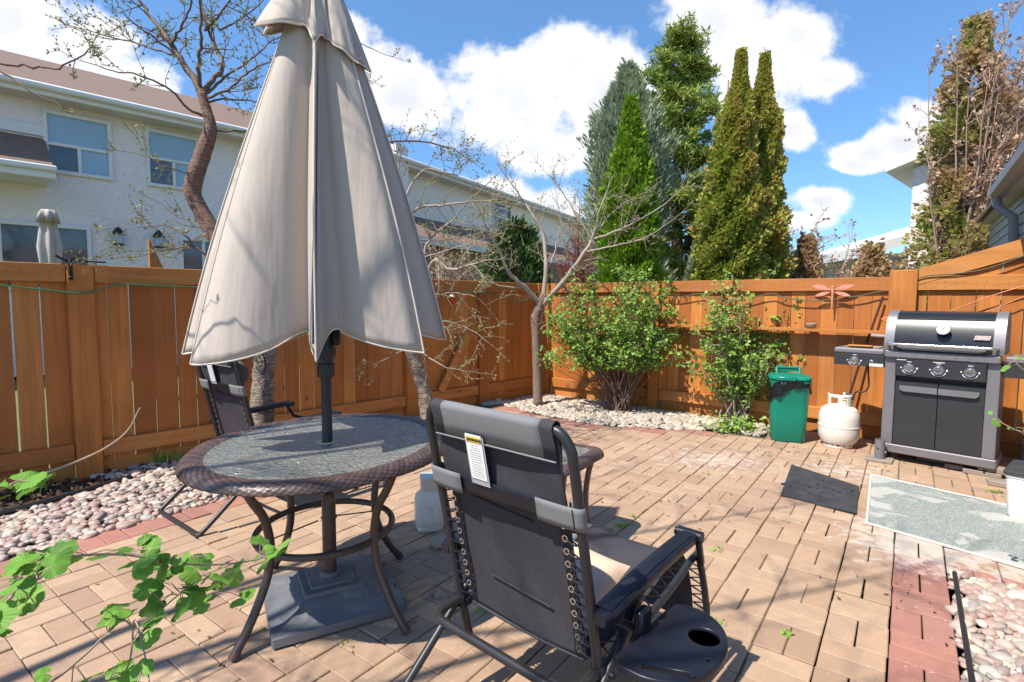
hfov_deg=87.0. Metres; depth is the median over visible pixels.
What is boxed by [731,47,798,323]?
columnar cedar
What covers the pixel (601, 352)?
leafy bush
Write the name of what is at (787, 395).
waste bin
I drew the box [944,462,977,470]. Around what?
loose brick
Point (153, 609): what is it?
currant cane
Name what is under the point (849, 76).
sky
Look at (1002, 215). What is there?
garage
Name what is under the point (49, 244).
folded umbrella
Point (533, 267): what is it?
mugo pine
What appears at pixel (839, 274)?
bare shrub
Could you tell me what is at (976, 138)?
dying cedar
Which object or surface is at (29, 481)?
currant cane
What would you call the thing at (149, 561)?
currant cane
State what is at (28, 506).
garden edging
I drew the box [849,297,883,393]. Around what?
long handle
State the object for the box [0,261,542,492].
wooden fence
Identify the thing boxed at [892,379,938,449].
door
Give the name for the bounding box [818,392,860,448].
propane tank
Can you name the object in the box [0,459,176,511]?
bark mulch
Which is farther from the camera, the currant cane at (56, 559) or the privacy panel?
the privacy panel
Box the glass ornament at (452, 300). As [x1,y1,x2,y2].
[450,293,455,304]
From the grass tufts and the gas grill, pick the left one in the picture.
the grass tufts
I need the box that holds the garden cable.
[625,255,1023,300]
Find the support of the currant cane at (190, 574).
attached to the currant cane at (149, 561)
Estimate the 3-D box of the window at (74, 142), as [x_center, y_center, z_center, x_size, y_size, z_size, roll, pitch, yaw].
[-8.427,-3.789,10.504,0.090,1.161,1.057,4,6,44]
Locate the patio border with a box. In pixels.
[0,406,1023,681]
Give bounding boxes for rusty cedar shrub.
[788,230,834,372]
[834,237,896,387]
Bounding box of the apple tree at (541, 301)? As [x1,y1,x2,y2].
[458,136,713,405]
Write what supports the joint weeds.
on the patio paving
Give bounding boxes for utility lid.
[481,400,497,406]
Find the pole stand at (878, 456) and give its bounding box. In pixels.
[864,438,893,464]
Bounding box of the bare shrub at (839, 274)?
[789,202,861,277]
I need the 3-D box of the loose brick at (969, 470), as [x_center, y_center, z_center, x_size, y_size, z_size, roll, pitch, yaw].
[4.000,1.117,4.595,0.250,0.042,0.110,4,6,45]
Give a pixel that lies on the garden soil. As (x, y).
(23, 498)
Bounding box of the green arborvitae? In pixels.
[593,91,666,283]
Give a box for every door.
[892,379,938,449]
[935,383,985,456]
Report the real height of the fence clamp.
0.194 m
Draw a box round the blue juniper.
[569,57,683,282]
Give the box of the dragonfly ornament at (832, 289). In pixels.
[811,284,853,309]
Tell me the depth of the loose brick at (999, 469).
4.52 m
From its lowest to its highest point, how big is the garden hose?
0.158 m
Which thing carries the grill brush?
on the gas grill
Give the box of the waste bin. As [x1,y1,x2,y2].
[765,366,811,442]
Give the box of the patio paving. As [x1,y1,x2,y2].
[0,409,1023,681]
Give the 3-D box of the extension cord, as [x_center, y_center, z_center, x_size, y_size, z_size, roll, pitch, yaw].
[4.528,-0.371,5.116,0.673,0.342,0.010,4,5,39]
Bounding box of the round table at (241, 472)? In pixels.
[175,413,441,660]
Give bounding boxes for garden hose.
[0,284,537,301]
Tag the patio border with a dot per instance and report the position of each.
(912, 656)
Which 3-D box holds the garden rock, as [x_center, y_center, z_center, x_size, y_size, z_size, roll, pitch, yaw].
[-0.426,1.194,3.195,0.126,0.101,0.110,1,4,10]
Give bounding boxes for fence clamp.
[54,255,105,279]
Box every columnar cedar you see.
[687,47,776,320]
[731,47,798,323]
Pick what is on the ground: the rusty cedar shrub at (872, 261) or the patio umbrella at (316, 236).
the rusty cedar shrub at (872, 261)
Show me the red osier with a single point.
(582, 279)
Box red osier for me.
[547,211,597,282]
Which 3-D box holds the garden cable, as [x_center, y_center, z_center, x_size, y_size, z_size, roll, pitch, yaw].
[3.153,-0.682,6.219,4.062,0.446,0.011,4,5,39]
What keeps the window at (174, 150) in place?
in the stucco house at (62, 166)
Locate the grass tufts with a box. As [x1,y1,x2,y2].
[14,445,193,495]
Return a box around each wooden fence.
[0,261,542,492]
[542,238,1023,457]
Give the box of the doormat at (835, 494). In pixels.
[781,464,858,514]
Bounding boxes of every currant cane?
[0,407,140,499]
[0,533,290,598]
[0,539,83,637]
[32,570,219,681]
[99,619,162,681]
[177,553,255,614]
[988,411,1023,433]
[1000,356,1023,371]
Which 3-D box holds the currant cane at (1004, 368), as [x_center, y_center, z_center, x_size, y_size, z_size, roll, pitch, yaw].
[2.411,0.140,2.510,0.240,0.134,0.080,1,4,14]
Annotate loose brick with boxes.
[917,457,944,463]
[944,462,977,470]
[962,466,1001,478]
[977,466,1005,474]
[987,477,1005,487]
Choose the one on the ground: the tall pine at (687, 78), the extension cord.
the tall pine at (687, 78)
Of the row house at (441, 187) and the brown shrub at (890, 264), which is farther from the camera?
the row house at (441, 187)
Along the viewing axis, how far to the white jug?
3.38 m
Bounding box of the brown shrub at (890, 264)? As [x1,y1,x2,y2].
[838,244,915,291]
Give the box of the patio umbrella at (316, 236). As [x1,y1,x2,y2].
[181,0,446,442]
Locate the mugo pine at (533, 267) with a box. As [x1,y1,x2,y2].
[471,213,555,283]
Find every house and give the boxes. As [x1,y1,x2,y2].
[0,49,313,376]
[391,143,597,283]
[819,226,909,343]
[885,106,1022,269]
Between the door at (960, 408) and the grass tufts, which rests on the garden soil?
the grass tufts
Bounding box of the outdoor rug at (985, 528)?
[865,474,1023,569]
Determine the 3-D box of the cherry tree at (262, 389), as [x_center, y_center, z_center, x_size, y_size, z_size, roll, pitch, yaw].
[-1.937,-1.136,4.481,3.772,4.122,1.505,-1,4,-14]
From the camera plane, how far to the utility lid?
7.52 m
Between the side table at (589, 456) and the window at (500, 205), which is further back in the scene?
the window at (500, 205)
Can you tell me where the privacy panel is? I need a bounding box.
[148,238,162,386]
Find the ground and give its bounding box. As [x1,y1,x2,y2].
[14,356,867,472]
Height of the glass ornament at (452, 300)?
0.155 m
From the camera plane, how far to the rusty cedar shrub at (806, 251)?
10.08 m
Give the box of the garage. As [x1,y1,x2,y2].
[976,140,1023,460]
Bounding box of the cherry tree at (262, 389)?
[45,0,491,424]
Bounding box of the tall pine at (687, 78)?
[640,10,725,280]
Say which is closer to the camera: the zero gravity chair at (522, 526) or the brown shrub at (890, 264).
the zero gravity chair at (522, 526)
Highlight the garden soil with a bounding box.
[0,408,767,558]
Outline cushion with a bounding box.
[573,541,629,638]
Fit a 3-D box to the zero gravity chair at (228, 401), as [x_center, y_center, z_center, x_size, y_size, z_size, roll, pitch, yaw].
[-1.780,0.591,3.932,0.736,1.140,1.266,4,5,38]
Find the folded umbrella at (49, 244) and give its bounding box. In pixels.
[35,209,62,263]
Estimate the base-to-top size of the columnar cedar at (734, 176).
5.902 m
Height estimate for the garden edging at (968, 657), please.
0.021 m
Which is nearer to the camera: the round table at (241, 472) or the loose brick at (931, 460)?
the round table at (241, 472)
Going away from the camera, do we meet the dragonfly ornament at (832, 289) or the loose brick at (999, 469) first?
the loose brick at (999, 469)
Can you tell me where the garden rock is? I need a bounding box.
[429,533,445,550]
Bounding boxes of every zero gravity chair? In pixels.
[157,354,357,537]
[403,398,727,681]
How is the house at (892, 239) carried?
on the ground
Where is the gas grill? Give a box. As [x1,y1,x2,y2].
[834,310,1023,473]
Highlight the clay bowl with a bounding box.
[805,323,816,327]
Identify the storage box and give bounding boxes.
[1003,460,1023,519]
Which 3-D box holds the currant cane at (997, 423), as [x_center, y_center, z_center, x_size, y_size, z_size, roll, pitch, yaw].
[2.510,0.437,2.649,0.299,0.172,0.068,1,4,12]
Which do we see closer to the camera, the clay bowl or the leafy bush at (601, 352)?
the clay bowl
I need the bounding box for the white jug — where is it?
[414,471,443,531]
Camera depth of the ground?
6.14 m
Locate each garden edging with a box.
[0,474,131,516]
[952,571,975,681]
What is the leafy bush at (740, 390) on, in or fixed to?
on the pebble bed at (578, 409)
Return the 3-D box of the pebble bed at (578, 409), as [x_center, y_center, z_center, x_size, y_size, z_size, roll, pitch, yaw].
[1.401,0.964,6.911,3.692,0.147,1.377,4,5,39]
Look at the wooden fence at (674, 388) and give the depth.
6.11 m
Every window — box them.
[0,220,92,290]
[41,108,113,180]
[144,127,198,190]
[179,237,209,302]
[493,202,511,230]
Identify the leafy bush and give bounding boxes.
[535,263,690,412]
[676,260,804,421]
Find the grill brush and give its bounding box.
[871,334,884,337]
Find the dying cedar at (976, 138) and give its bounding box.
[870,0,1023,336]
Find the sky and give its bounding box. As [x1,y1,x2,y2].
[0,0,1023,262]
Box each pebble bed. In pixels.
[0,415,420,561]
[495,394,768,436]
[944,569,1023,681]
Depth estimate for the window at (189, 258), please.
12.04 m
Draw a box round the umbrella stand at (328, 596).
[261,491,405,648]
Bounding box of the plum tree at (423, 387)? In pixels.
[351,110,528,419]
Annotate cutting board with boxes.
[847,344,872,346]
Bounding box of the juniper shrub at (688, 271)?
[682,239,697,280]
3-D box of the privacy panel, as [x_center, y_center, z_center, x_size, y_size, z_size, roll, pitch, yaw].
[-5.278,-0.332,8.069,0.052,2.326,0.471,0,4,-8]
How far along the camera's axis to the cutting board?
5.17 m
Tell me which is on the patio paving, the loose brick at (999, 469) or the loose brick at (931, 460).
the loose brick at (931, 460)
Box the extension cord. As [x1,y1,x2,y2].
[951,286,1023,311]
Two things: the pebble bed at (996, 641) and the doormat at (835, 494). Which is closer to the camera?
the pebble bed at (996, 641)
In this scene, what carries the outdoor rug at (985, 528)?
on the patio paving
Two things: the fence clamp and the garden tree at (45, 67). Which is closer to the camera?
the garden tree at (45, 67)
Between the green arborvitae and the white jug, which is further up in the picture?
the green arborvitae
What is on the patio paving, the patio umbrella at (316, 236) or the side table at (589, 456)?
the side table at (589, 456)
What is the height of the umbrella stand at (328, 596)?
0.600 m
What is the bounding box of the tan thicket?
[427,222,488,280]
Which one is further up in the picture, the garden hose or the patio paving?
the garden hose
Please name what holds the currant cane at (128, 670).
attached to the currant cane at (149, 561)
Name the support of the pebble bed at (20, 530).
on the garden soil
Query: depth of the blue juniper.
11.37 m
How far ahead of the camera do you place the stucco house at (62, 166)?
10.83 m
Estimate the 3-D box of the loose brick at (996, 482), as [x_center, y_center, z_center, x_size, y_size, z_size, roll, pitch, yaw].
[3.908,1.138,4.311,0.110,0.042,0.160,-3,6,-41]
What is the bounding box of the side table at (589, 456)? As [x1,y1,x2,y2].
[561,443,603,524]
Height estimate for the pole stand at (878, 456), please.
0.200 m
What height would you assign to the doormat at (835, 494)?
0.012 m
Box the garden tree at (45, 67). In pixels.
[0,27,107,114]
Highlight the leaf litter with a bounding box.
[21,405,1005,666]
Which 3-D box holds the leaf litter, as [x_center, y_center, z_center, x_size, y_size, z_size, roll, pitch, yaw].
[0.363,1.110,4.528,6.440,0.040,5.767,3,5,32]
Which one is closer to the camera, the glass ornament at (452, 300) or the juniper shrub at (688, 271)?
the glass ornament at (452, 300)
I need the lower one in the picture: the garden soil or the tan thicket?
the garden soil
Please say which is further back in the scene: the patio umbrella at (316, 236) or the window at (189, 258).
the window at (189, 258)
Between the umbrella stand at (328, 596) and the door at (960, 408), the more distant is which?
the door at (960, 408)
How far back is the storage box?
3.63 m
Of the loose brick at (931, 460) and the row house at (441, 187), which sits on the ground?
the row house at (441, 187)
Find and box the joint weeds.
[1,433,1005,678]
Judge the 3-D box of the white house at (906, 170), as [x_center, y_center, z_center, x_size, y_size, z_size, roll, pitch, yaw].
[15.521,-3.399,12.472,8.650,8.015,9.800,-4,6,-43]
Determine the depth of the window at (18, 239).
10.08 m
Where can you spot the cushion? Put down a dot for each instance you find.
(608, 574)

